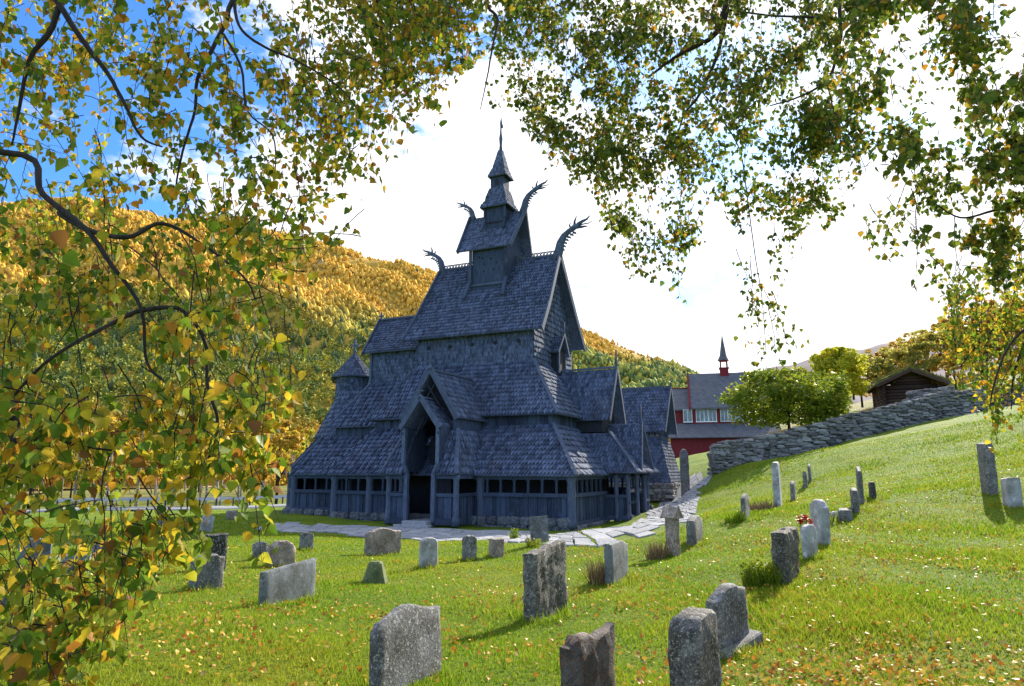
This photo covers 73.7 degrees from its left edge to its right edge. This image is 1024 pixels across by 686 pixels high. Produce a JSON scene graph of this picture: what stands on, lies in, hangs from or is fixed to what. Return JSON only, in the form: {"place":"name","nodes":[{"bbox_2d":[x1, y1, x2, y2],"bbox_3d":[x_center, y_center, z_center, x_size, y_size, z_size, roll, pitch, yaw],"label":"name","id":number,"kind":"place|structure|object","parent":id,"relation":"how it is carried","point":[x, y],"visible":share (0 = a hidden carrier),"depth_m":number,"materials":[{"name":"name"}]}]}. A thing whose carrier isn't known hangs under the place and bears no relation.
{"place":"outdoors","nodes":[
{"label":"outdoors","id":0,"kind":"place"},
{"bbox_2d":[26,504,285,512],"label":"road","id":1,"kind":"structure","parent":0,"point":[175,508],"depth_m":57.39,"materials":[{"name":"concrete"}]},
{"bbox_2d":[0,203,669,488],"bbox_3d":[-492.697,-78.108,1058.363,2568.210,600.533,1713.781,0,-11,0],"label":"mountain","id":2,"kind":"structure","parent":0,"point":[314,342],"depth_m":738.15,"materials":[{"name":"plant"}]},
{"bbox_2d":[0,220,694,435],"bbox_3d":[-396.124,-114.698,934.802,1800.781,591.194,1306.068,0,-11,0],"label":"conifer forest","id":3,"kind":"object","parent":2,"relation":"on","point":[102,352],"visible":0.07,"depth_m":664.49,"materials":[{"name":"plant"}]},
{"bbox_2d":[0,195,798,488],"bbox_3d":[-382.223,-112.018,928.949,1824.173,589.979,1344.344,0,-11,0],"label":"mountain forest","id":4,"kind":"object","parent":2,"relation":"on","point":[309,417],"visible":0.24,"depth_m":762.76,"materials":[{"name":"plant"}]},
{"bbox_2d":[257,522,597,547],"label":"path","id":5,"kind":"structure","parent":0,"point":[450,534],"depth_m":28.54,"materials":[{"name":"stone"}]},
{"bbox_2d":[508,528,520,538],"bbox_3d":[0.073,5.659,20.248,0.468,0.355,0.451,0,-11,0],"label":"leafy plant","id":6,"kind":"object","parent":5,"relation":"on","point":[516,535],"visible":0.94,"depth_m":20.19,"materials":[{"name":"green plant"}]},
{"bbox_2d":[0,359,1023,685],"bbox_3d":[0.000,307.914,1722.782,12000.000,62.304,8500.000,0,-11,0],"label":"ground","id":7,"kind":"structure","parent":0,"point":[700,461],"depth_m":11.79,"materials":[{"name":"plant"}]},
{"bbox_2d":[0,430,32,500],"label":"birch tree","id":8,"kind":"object","parent":7,"relation":"on","point":[30,433],"visible":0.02,"depth_m":73.22,"materials":[{"name":"yellow plant"}]},
{"bbox_2d":[17,538,51,568],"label":"gravestone","id":9,"kind":"object","parent":7,"relation":"on","point":[47,548],"visible":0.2,"depth_m":11.95,"materials":[{"name":"grey stone"}]},
{"bbox_2d":[13,397,56,508],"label":"birch tree","id":10,"kind":"object","parent":7,"relation":"on","point":[30,491],"visible":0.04,"depth_m":90.38,"materials":[{"name":"yellow plant"}]},
{"bbox_2d":[50,442,74,496],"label":"birch tree","id":11,"kind":"object","parent":7,"relation":"on","point":[56,460],"visible":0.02,"depth_m":130.54,"materials":[{"name":"yellow plant"}]},
{"bbox_2d":[61,439,90,497],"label":"birch tree","id":12,"kind":"object","parent":7,"relation":"on","point":[66,479],"visible":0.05,"depth_m":120.29,"materials":[{"name":"yellow plant"}]},
{"bbox_2d":[64,448,88,480],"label":"birch tree","id":13,"kind":"object","parent":7,"relation":"on","point":[79,474],"visible":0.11,"depth_m":118.76,"materials":[{"name":"yellow plant"}]},
{"bbox_2d":[62,554,91,574],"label":"gravestone","id":14,"kind":"object","parent":7,"relation":"on","point":[76,557],"visible":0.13,"depth_m":11.95,"materials":[{"name":"grey stone"}]},
{"bbox_2d":[54,428,101,506],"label":"birch tree","id":15,"kind":"object","parent":7,"relation":"on","point":[64,465],"visible":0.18,"depth_m":77.41,"materials":[{"name":"yellow plant"}]},
{"bbox_2d":[77,414,136,506],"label":"birch tree","id":16,"kind":"object","parent":7,"relation":"on","point":[110,462],"visible":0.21,"depth_m":68.59,"materials":[{"name":"yellow plant"}]},
{"bbox_2d":[91,540,125,562],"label":"gravestone","id":17,"kind":"object","parent":7,"relation":"on","point":[97,548],"visible":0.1,"depth_m":12.73,"materials":[{"name":"grey stone"}]},
{"bbox_2d":[107,443,136,497],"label":"birch tree","id":18,"kind":"object","parent":7,"relation":"on","point":[127,477],"visible":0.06,"depth_m":128.26,"materials":[{"name":"yellow plant"}]},
{"bbox_2d":[0,495,286,510],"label":"guard rail","id":19,"kind":"object","parent":7,"relation":"on","point":[130,499],"visible":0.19,"depth_m":59.92,"materials":[{"name":"grey"}]},
{"bbox_2d":[120,393,169,506],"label":"birch tree","id":20,"kind":"object","parent":7,"relation":"on","point":[139,434],"visible":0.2,"depth_m":88.89,"materials":[{"name":"yellow plant"}]},
{"bbox_2d":[142,433,168,495],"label":"birch tree","id":21,"kind":"object","parent":7,"relation":"on","point":[156,474],"visible":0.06,"depth_m":104.60,"materials":[{"name":"yellow plant"}]},
{"bbox_2d":[149,404,190,505],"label":"birch tree","id":22,"kind":"object","parent":7,"relation":"on","point":[173,473],"visible":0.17,"depth_m":86.39,"materials":[{"name":"yellow plant"}]},
{"bbox_2d":[188,554,224,589],"bbox_3d":[-4.741,3.669,10.584,0.237,0.761,0.487,-9,-14,40],"label":"gravestone","id":23,"kind":"object","parent":7,"relation":"on","point":[212,572],"visible":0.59,"depth_m":10.55,"materials":[{"name":"grey stone"}]},
{"bbox_2d":[200,514,214,531],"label":"gravestone","id":24,"kind":"object","parent":7,"relation":"on","point":[210,520],"visible":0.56,"depth_m":24.54,"materials":[{"name":"white stone"}]},
{"bbox_2d":[193,410,223,503],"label":"birch tree","id":25,"kind":"object","parent":7,"relation":"on","point":[220,415],"visible":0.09,"depth_m":82.86,"materials":[{"name":"yellow plant"}]},
{"bbox_2d":[205,533,228,569],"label":"gravestone","id":26,"kind":"object","parent":7,"relation":"on","point":[219,541],"visible":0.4,"depth_m":12.63,"materials":[{"name":"black stone"}]},
{"bbox_2d":[205,410,232,505],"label":"birch tree","id":27,"kind":"object","parent":7,"relation":"on","point":[220,501],"visible":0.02,"depth_m":85.46,"materials":[{"name":"yellow plant"}]},
{"bbox_2d":[201,419,246,505],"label":"birch tree","id":28,"kind":"object","parent":7,"relation":"on","point":[220,478],"visible":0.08,"depth_m":74.63,"materials":[{"name":"yellow plant"}]},
{"bbox_2d":[226,510,237,519],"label":"gravestone","id":29,"kind":"object","parent":7,"relation":"on","point":[231,514],"visible":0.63,"depth_m":35.24,"materials":[{"name":"stone"}]},
{"bbox_2d":[229,437,255,503],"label":"birch tree","id":30,"kind":"object","parent":7,"relation":"on","point":[242,467],"visible":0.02,"depth_m":96.16,"materials":[{"name":"yellow plant"}]},
{"bbox_2d":[234,435,250,502],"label":"birch tree","id":31,"kind":"object","parent":7,"relation":"on","point":[238,490],"visible":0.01,"depth_m":104.24,"materials":[{"name":"yellow plant"}]},
{"bbox_2d":[252,541,267,558],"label":"gravestone","id":32,"kind":"object","parent":7,"relation":"on","point":[255,548],"visible":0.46,"depth_m":14.51,"materials":[{"name":"grey stone"}]},
{"bbox_2d":[0,0,523,685],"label":"birch tree","id":33,"kind":"object","parent":7,"relation":"on","point":[40,656],"visible":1,"depth_m":2.93,"materials":[{"name":"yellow plant"}]},
{"bbox_2d":[247,383,288,489],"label":"birch tree","id":34,"kind":"object","parent":7,"relation":"on","point":[257,464],"visible":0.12,"depth_m":87.52,"materials":[{"name":"yellow plant"}]},
{"bbox_2d":[250,415,305,503],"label":"birch tree","id":35,"kind":"object","parent":7,"relation":"on","point":[295,441],"visible":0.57,"depth_m":69.80,"materials":[{"name":"yellow plant"}]},
{"bbox_2d":[266,540,295,567],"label":"gravestone","id":36,"kind":"object","parent":7,"relation":"on","point":[285,552],"visible":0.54,"depth_m":13.56,"materials":[{"name":"stone"}]},
{"bbox_2d":[258,558,315,605],"bbox_3d":[-3.039,3.366,9.264,0.104,0.759,1.039,-5,-12,24],"label":"gravestone","id":37,"kind":"object","parent":7,"relation":"on","point":[292,581],"visible":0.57,"depth_m":9.21,"materials":[{"name":"grey stone"}]},
{"bbox_2d":[275,442,305,481],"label":"birch tree","id":38,"kind":"object","parent":7,"relation":"on","point":[294,452],"visible":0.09,"depth_m":116.90,"materials":[{"name":"yellow plant"}]},
{"bbox_2d":[279,430,303,471],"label":"birch tree","id":39,"kind":"object","parent":7,"relation":"on","point":[291,433],"visible":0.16,"depth_m":122.09,"materials":[{"name":"yellow plant"}]},
{"bbox_2d":[299,532,313,550],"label":"gravestone","id":40,"kind":"object","parent":7,"relation":"on","point":[306,539],"visible":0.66,"depth_m":16.48,"materials":[{"name":"grey stone"}]},
{"bbox_2d":[362,561,387,583],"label":"gravestone","id":41,"kind":"object","parent":7,"relation":"on","point":[375,571],"visible":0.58,"depth_m":11.30,"materials":[{"name":"stone"}]},
{"bbox_2d":[364,527,401,555],"bbox_3d":[-3.170,4.986,16.760,0.999,0.892,0.240,10,-15,-43],"label":"gravestone","id":42,"kind":"object","parent":7,"relation":"on","point":[381,540],"visible":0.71,"depth_m":16.66,"materials":[{"name":"stone"}]},
{"bbox_2d":[369,604,441,685],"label":"gravestone","id":43,"kind":"object","parent":7,"relation":"on","point":[405,649],"visible":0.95,"depth_m":5.37,"materials":[{"name":"grey stone"}]},
{"bbox_2d":[419,537,437,567],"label":"gravestone","id":44,"kind":"object","parent":7,"relation":"on","point":[428,550],"visible":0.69,"depth_m":13.40,"materials":[{"name":"white stone"}]},
{"bbox_2d":[462,535,476,560],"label":"gravestone","id":45,"kind":"object","parent":7,"relation":"on","point":[469,545],"visible":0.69,"depth_m":14.58,"materials":[{"name":"grey stone"}]},
{"bbox_2d":[282,118,660,530],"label":"stave church","id":46,"kind":"structure","parent":7,"relation":"on","point":[468,396],"depth_m":38.82,"materials":[{"name":"wood"}]},
{"bbox_2d":[489,537,503,557],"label":"gravestone","id":47,"kind":"object","parent":7,"relation":"on","point":[496,547],"visible":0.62,"depth_m":15.10,"materials":[{"name":"stone"}]},
{"bbox_2d":[1,453,1023,685],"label":"fallen leaves","id":48,"kind":"object","parent":7,"relation":"on","point":[876,659],"visible":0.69,"depth_m":6.74,"materials":[{"name":"plant"}]},
{"bbox_2d":[525,537,541,547],"bbox_3d":[0.504,4.791,16.397,0.411,0.261,0.572,-6,-12,30],"label":"leafy plant","id":49,"kind":"object","parent":7,"relation":"on","point":[535,543],"visible":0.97,"depth_m":16.37,"materials":[{"name":"green plant"}]},
{"bbox_2d":[529,515,548,542],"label":"gravestone","id":50,"kind":"object","parent":7,"relation":"on","point":[539,526],"visible":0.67,"depth_m":16.91,"materials":[{"name":"grey stone"}]},
{"bbox_2d":[522,540,567,621],"bbox_3d":[0.416,3.042,8.453,0.218,1.133,0.912,-9,-16,31],"label":"gravestone","id":51,"kind":"object","parent":7,"relation":"on","point":[544,578],"visible":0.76,"depth_m":8.32,"materials":[{"name":"stone"}]},
{"bbox_2d":[559,622,615,685],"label":"gravestone","id":52,"kind":"object","parent":7,"relation":"on","point":[586,659],"visible":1,"depth_m":4.88,"materials":[{"name":"stone"}]},
{"bbox_2d":[576,557,620,584],"bbox_3d":[1.432,3.568,10.779,0.771,0.473,0.715,7,-13,-33],"label":"dry plant","id":53,"kind":"object","parent":7,"relation":"on","point":[594,575],"visible":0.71,"depth_m":10.70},
{"bbox_2d":[604,540,627,584],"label":"gravestone","id":54,"kind":"object","parent":7,"relation":"on","point":[615,553],"visible":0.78,"depth_m":10.80,"materials":[{"name":"grey stone"}]},
{"bbox_2d":[609,376,680,501],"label":"bell tower","id":55,"kind":"structure","parent":7,"relation":"on","point":[657,411],"depth_m":51.29,"materials":[{"name":"wood"}]},
{"bbox_2d":[641,539,672,559],"bbox_3d":[2.886,4.040,13.427,0.681,0.435,0.704,-6,-12,31],"label":"dry plant","id":56,"kind":"object","parent":7,"relation":"on","point":[657,553],"visible":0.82,"depth_m":13.29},
{"bbox_2d":[660,505,683,555],"bbox_3d":[3.188,3.859,13.551,0.320,1.240,0.389,-10,-15,43],"label":"gravestone","id":57,"kind":"object","parent":7,"relation":"on","point":[672,516],"visible":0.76,"depth_m":13.48,"materials":[{"name":"stone"}]},
{"bbox_2d":[679,449,689,495],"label":"gravestone","id":58,"kind":"object","parent":7,"relation":"on","point":[684,472],"visible":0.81,"depth_m":46.08,"materials":[{"name":"grey stone"}]},
{"bbox_2d":[667,607,721,685],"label":"gravestone","id":59,"kind":"object","parent":7,"relation":"on","point":[693,656],"visible":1,"depth_m":4.76,"materials":[{"name":"stone"}]},
{"bbox_2d":[686,515,702,545],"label":"gravestone","id":60,"kind":"object","parent":7,"relation":"on","point":[694,527],"visible":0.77,"depth_m":14.62,"materials":[{"name":"grey stone"}]},
{"bbox_2d":[668,337,781,457],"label":"red church","id":61,"kind":"structure","parent":7,"relation":"on","point":[703,422],"depth_m":93.46,"materials":[{"name":"wood"}]},
{"bbox_2d":[706,583,763,659],"bbox_3d":[2.137,2.843,6.728,0.368,0.895,0.783,-8,-7,44],"label":"gravestone","id":62,"kind":"object","parent":7,"relation":"on","point":[726,603],"visible":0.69,"depth_m":6.64,"materials":[{"name":"grey stone"}]},
{"bbox_2d":[722,507,747,522],"bbox_3d":[5.572,4.300,17.054,0.673,0.395,0.746,-5,-12,25],"label":"grass tuft","id":63,"kind":"object","parent":7,"relation":"on","point":[731,518],"visible":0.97,"depth_m":16.96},
{"bbox_2d":[740,493,750,518],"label":"gravestone","id":64,"kind":"object","parent":7,"relation":"on","point":[744,499],"visible":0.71,"depth_m":17.23,"materials":[{"name":"grey stone"}]},
{"bbox_2d":[474,0,1023,409],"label":"birch tree","id":65,"kind":"object","parent":7,"relation":"on","point":[821,122],"visible":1,"depth_m":6.99,"materials":[{"name":"green plant"}]},
{"bbox_2d":[731,558,792,588],"bbox_3d":[3.527,3.282,9.719,0.797,0.435,0.909,7,-13,-34],"label":"shrub","id":66,"kind":"object","parent":7,"relation":"on","point":[759,572],"visible":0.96,"depth_m":9.59,"materials":[{"name":"green plant"}]},
{"bbox_2d":[749,499,776,509],"bbox_3d":[7.504,4.833,20.418,1.002,0.418,1.096,0,-11,0],"label":"grass tuft","id":67,"kind":"object","parent":7,"relation":"on","point":[757,506],"visible":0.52,"depth_m":20.21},
{"bbox_2d":[771,462,782,506],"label":"gravestone","id":68,"kind":"object","parent":7,"relation":"on","point":[776,484],"visible":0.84,"depth_m":20.38,"materials":[{"name":"white stone"}]},
{"bbox_2d":[770,526,799,584],"bbox_3d":[3.972,3.186,9.886,0.269,0.989,0.764,-5,-9,36],"label":"gravestone","id":69,"kind":"object","parent":7,"relation":"on","point":[784,550],"visible":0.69,"depth_m":9.65,"materials":[{"name":"stone"}]},
{"bbox_2d":[714,366,856,429],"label":"broadleaf tree","id":70,"kind":"object","parent":7,"relation":"on","point":[811,398],"visible":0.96,"depth_m":50.54,"materials":[{"name":"green plant"}]},
{"bbox_2d":[790,481,795,500],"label":"gravestone","id":71,"kind":"object","parent":7,"relation":"on","point":[792,490],"visible":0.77,"depth_m":23.34,"materials":[{"name":"grey stone"}]},
{"bbox_2d":[802,471,807,487],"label":"gravestone","id":72,"kind":"object","parent":7,"relation":"on","point":[805,479],"visible":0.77,"depth_m":29.33,"materials":[{"name":"grey stone"}]},
{"bbox_2d":[795,514,815,526],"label":"flowers","id":73,"kind":"object","parent":7,"relation":"on","point":[803,520],"visible":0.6,"depth_m":11.70,"materials":[{"name":"red plant"}]},
{"bbox_2d":[800,524,817,559],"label":"gravestone","id":74,"kind":"object","parent":7,"relation":"on","point":[809,545],"visible":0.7,"depth_m":11.22,"materials":[{"name":"white stone"}]},
{"bbox_2d":[807,464,811,481],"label":"gravestone","id":75,"kind":"object","parent":7,"relation":"on","point":[809,473],"visible":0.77,"depth_m":30.51,"materials":[{"name":"grey stone"}]},
{"bbox_2d":[810,499,830,545],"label":"gravestone","id":76,"kind":"object","parent":7,"relation":"on","point":[819,512],"visible":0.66,"depth_m":12.72,"materials":[{"name":"white stone"}]},
{"bbox_2d":[829,511,837,522],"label":"flowers","id":77,"kind":"object","parent":7,"relation":"on","point":[833,513],"visible":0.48,"depth_m":15.81,"materials":[{"name":"white plant"}]},
{"bbox_2d":[806,346,869,401],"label":"broadleaf tree","id":78,"kind":"object","parent":7,"relation":"on","point":[836,358],"visible":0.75,"depth_m":71.36,"materials":[{"name":"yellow plant"}]},
{"bbox_2d":[838,508,852,521],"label":"gravestone","id":79,"kind":"object","parent":7,"relation":"on","point":[845,513],"visible":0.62,"depth_m":15.87,"materials":[{"name":"grey stone"}]},
{"bbox_2d":[850,487,859,512],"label":"gravestone","id":80,"kind":"object","parent":7,"relation":"on","point":[854,497],"visible":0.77,"depth_m":16.67,"materials":[{"name":"grey stone"}]},
{"bbox_2d":[845,365,873,407],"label":"broadleaf tree","id":81,"kind":"object","parent":7,"relation":"on","point":[866,395],"visible":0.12,"depth_m":95.01,"materials":[{"name":"orange plant"}]},
{"bbox_2d":[855,466,864,503],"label":"gravestone","id":82,"kind":"object","parent":7,"relation":"on","point":[859,482],"visible":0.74,"depth_m":18.32,"materials":[{"name":"grey stone"}]},
{"bbox_2d":[707,382,1023,474],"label":"stone wall","id":83,"kind":"structure","parent":7,"relation":"on","point":[722,456],"depth_m":45.19,"materials":[{"name":"stone"}]},
{"bbox_2d":[868,481,876,498],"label":"gravestone","id":84,"kind":"object","parent":7,"relation":"on","point":[872,489],"visible":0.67,"depth_m":19.19,"materials":[{"name":"black stone"}]},
{"bbox_2d":[858,348,896,384],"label":"broadleaf tree","id":85,"kind":"object","parent":7,"relation":"on","point":[880,364],"visible":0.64,"depth_m":89.79,"materials":[{"name":"green plant"}]},
{"bbox_2d":[749,387,1009,437],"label":"tall dry grass","id":86,"kind":"structure","parent":7,"relation":"on","point":[782,431],"depth_m":64.70,"materials":[{"name":"plant"}]},
{"bbox_2d":[874,341,906,377],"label":"broadleaf tree","id":87,"kind":"object","parent":7,"relation":"on","point":[891,344],"visible":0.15,"depth_m":99.25,"materials":[{"name":"orange plant"}]},
{"bbox_2d":[893,333,917,364],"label":"broadleaf tree","id":88,"kind":"object","parent":7,"relation":"on","point":[904,336],"visible":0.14,"depth_m":124.01,"materials":[{"name":"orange plant"}]},
{"bbox_2d":[866,365,951,408],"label":"log cabin","id":89,"kind":"object","parent":7,"relation":"on","point":[902,381],"visible":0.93,"depth_m":59.70,"materials":[{"name":"wood"}]},
{"bbox_2d":[885,332,935,370],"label":"broadleaf tree","id":90,"kind":"object","parent":7,"relation":"on","point":[911,354],"visible":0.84,"depth_m":92.46,"materials":[{"name":"green plant"}]},
{"bbox_2d":[907,329,942,372],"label":"broadleaf tree","id":91,"kind":"object","parent":7,"relation":"on","point":[935,368],"visible":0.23,"depth_m":101.04,"materials":[{"name":"orange plant"}]},
{"bbox_2d":[902,386,955,400],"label":"stone wall","id":92,"kind":"structure","parent":7,"relation":"on","point":[916,394],"depth_m":50.78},
{"bbox_2d":[929,316,949,351],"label":"broadleaf tree","id":93,"kind":"object","parent":7,"relation":"on","point":[942,321],"visible":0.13,"depth_m":124.58,"materials":[{"name":"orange plant"}]},
{"bbox_2d":[916,323,973,377],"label":"broadleaf tree","id":94,"kind":"object","parent":7,"relation":"on","point":[930,337],"visible":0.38,"depth_m":95.00,"materials":[{"name":"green plant"}]},
{"bbox_2d":[939,351,966,389],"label":"broadleaf tree","id":95,"kind":"object","parent":7,"relation":"on","point":[953,374],"visible":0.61,"depth_m":78.57,"materials":[{"name":"orange plant"}]},
{"bbox_2d":[935,252,1023,452],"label":"birch tree","id":96,"kind":"object","parent":7,"relation":"on","point":[972,329],"visible":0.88,"depth_m":7.88,"materials":[{"name":"yellow plant"}]},
{"bbox_2d":[961,297,997,319],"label":"broadleaf tree","id":97,"kind":"object","parent":7,"relation":"on","point":[990,302],"visible":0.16,"depth_m":121.97,"materials":[{"name":"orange plant"}]},
{"bbox_2d":[957,308,1002,372],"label":"broadleaf tree","id":98,"kind":"object","parent":7,"relation":"on","point":[992,318],"visible":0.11,"depth_m":94.91,"materials":[{"name":"orange plant"}]},
{"bbox_2d":[976,443,998,495],"bbox_3d":[12.492,3.391,17.928,0.263,1.530,0.990,-5,-9,24],"label":"gravestone","id":99,"kind":"object","parent":7,"relation":"on","point":[987,470],"visible":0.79,"depth_m":17.58,"materials":[{"name":"grey stone"}]},
{"bbox_2d":[975,304,1015,367],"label":"broadleaf tree","id":100,"kind":"object","parent":7,"relation":"on","point":[994,307],"visible":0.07,"depth_m":101.15,"materials":[{"name":"green plant"}]},
{"bbox_2d":[995,297,1023,356],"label":"broadleaf tree","id":101,"kind":"object","parent":7,"relation":"on","point":[1022,307],"visible":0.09,"depth_m":98.00,"materials":[{"name":"orange plant"}]},
{"bbox_2d":[998,338,1021,366],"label":"broadleaf tree","id":102,"kind":"object","parent":7,"relation":"on","point":[999,352],"visible":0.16,"depth_m":81.17,"materials":[{"name":"yellow plant"}]},
{"bbox_2d":[1000,477,1022,507],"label":"gravestone","id":103,"kind":"object","parent":7,"relation":"on","point":[1011,490],"visible":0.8,"depth_m":15.95,"materials":[{"name":"white stone"}]},
{"bbox_2d":[0,0,1023,373],"label":"sky","id":104,"kind":"structure","parent":0,"point":[835,290],"materials":[{"name":"white"}]},
{"bbox_2d":[580,472,712,547],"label":"path","id":105,"kind":"structure","parent":0,"point":[643,527],"depth_m":31.53,"materials":[{"name":"stone"}]},
{"bbox_2d":[758,328,1022,415],"bbox_3d":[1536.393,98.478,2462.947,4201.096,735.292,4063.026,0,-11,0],"label":"mountain","id":106,"kind":"structure","parent":0,"point":[805,364],"depth_m":2845.44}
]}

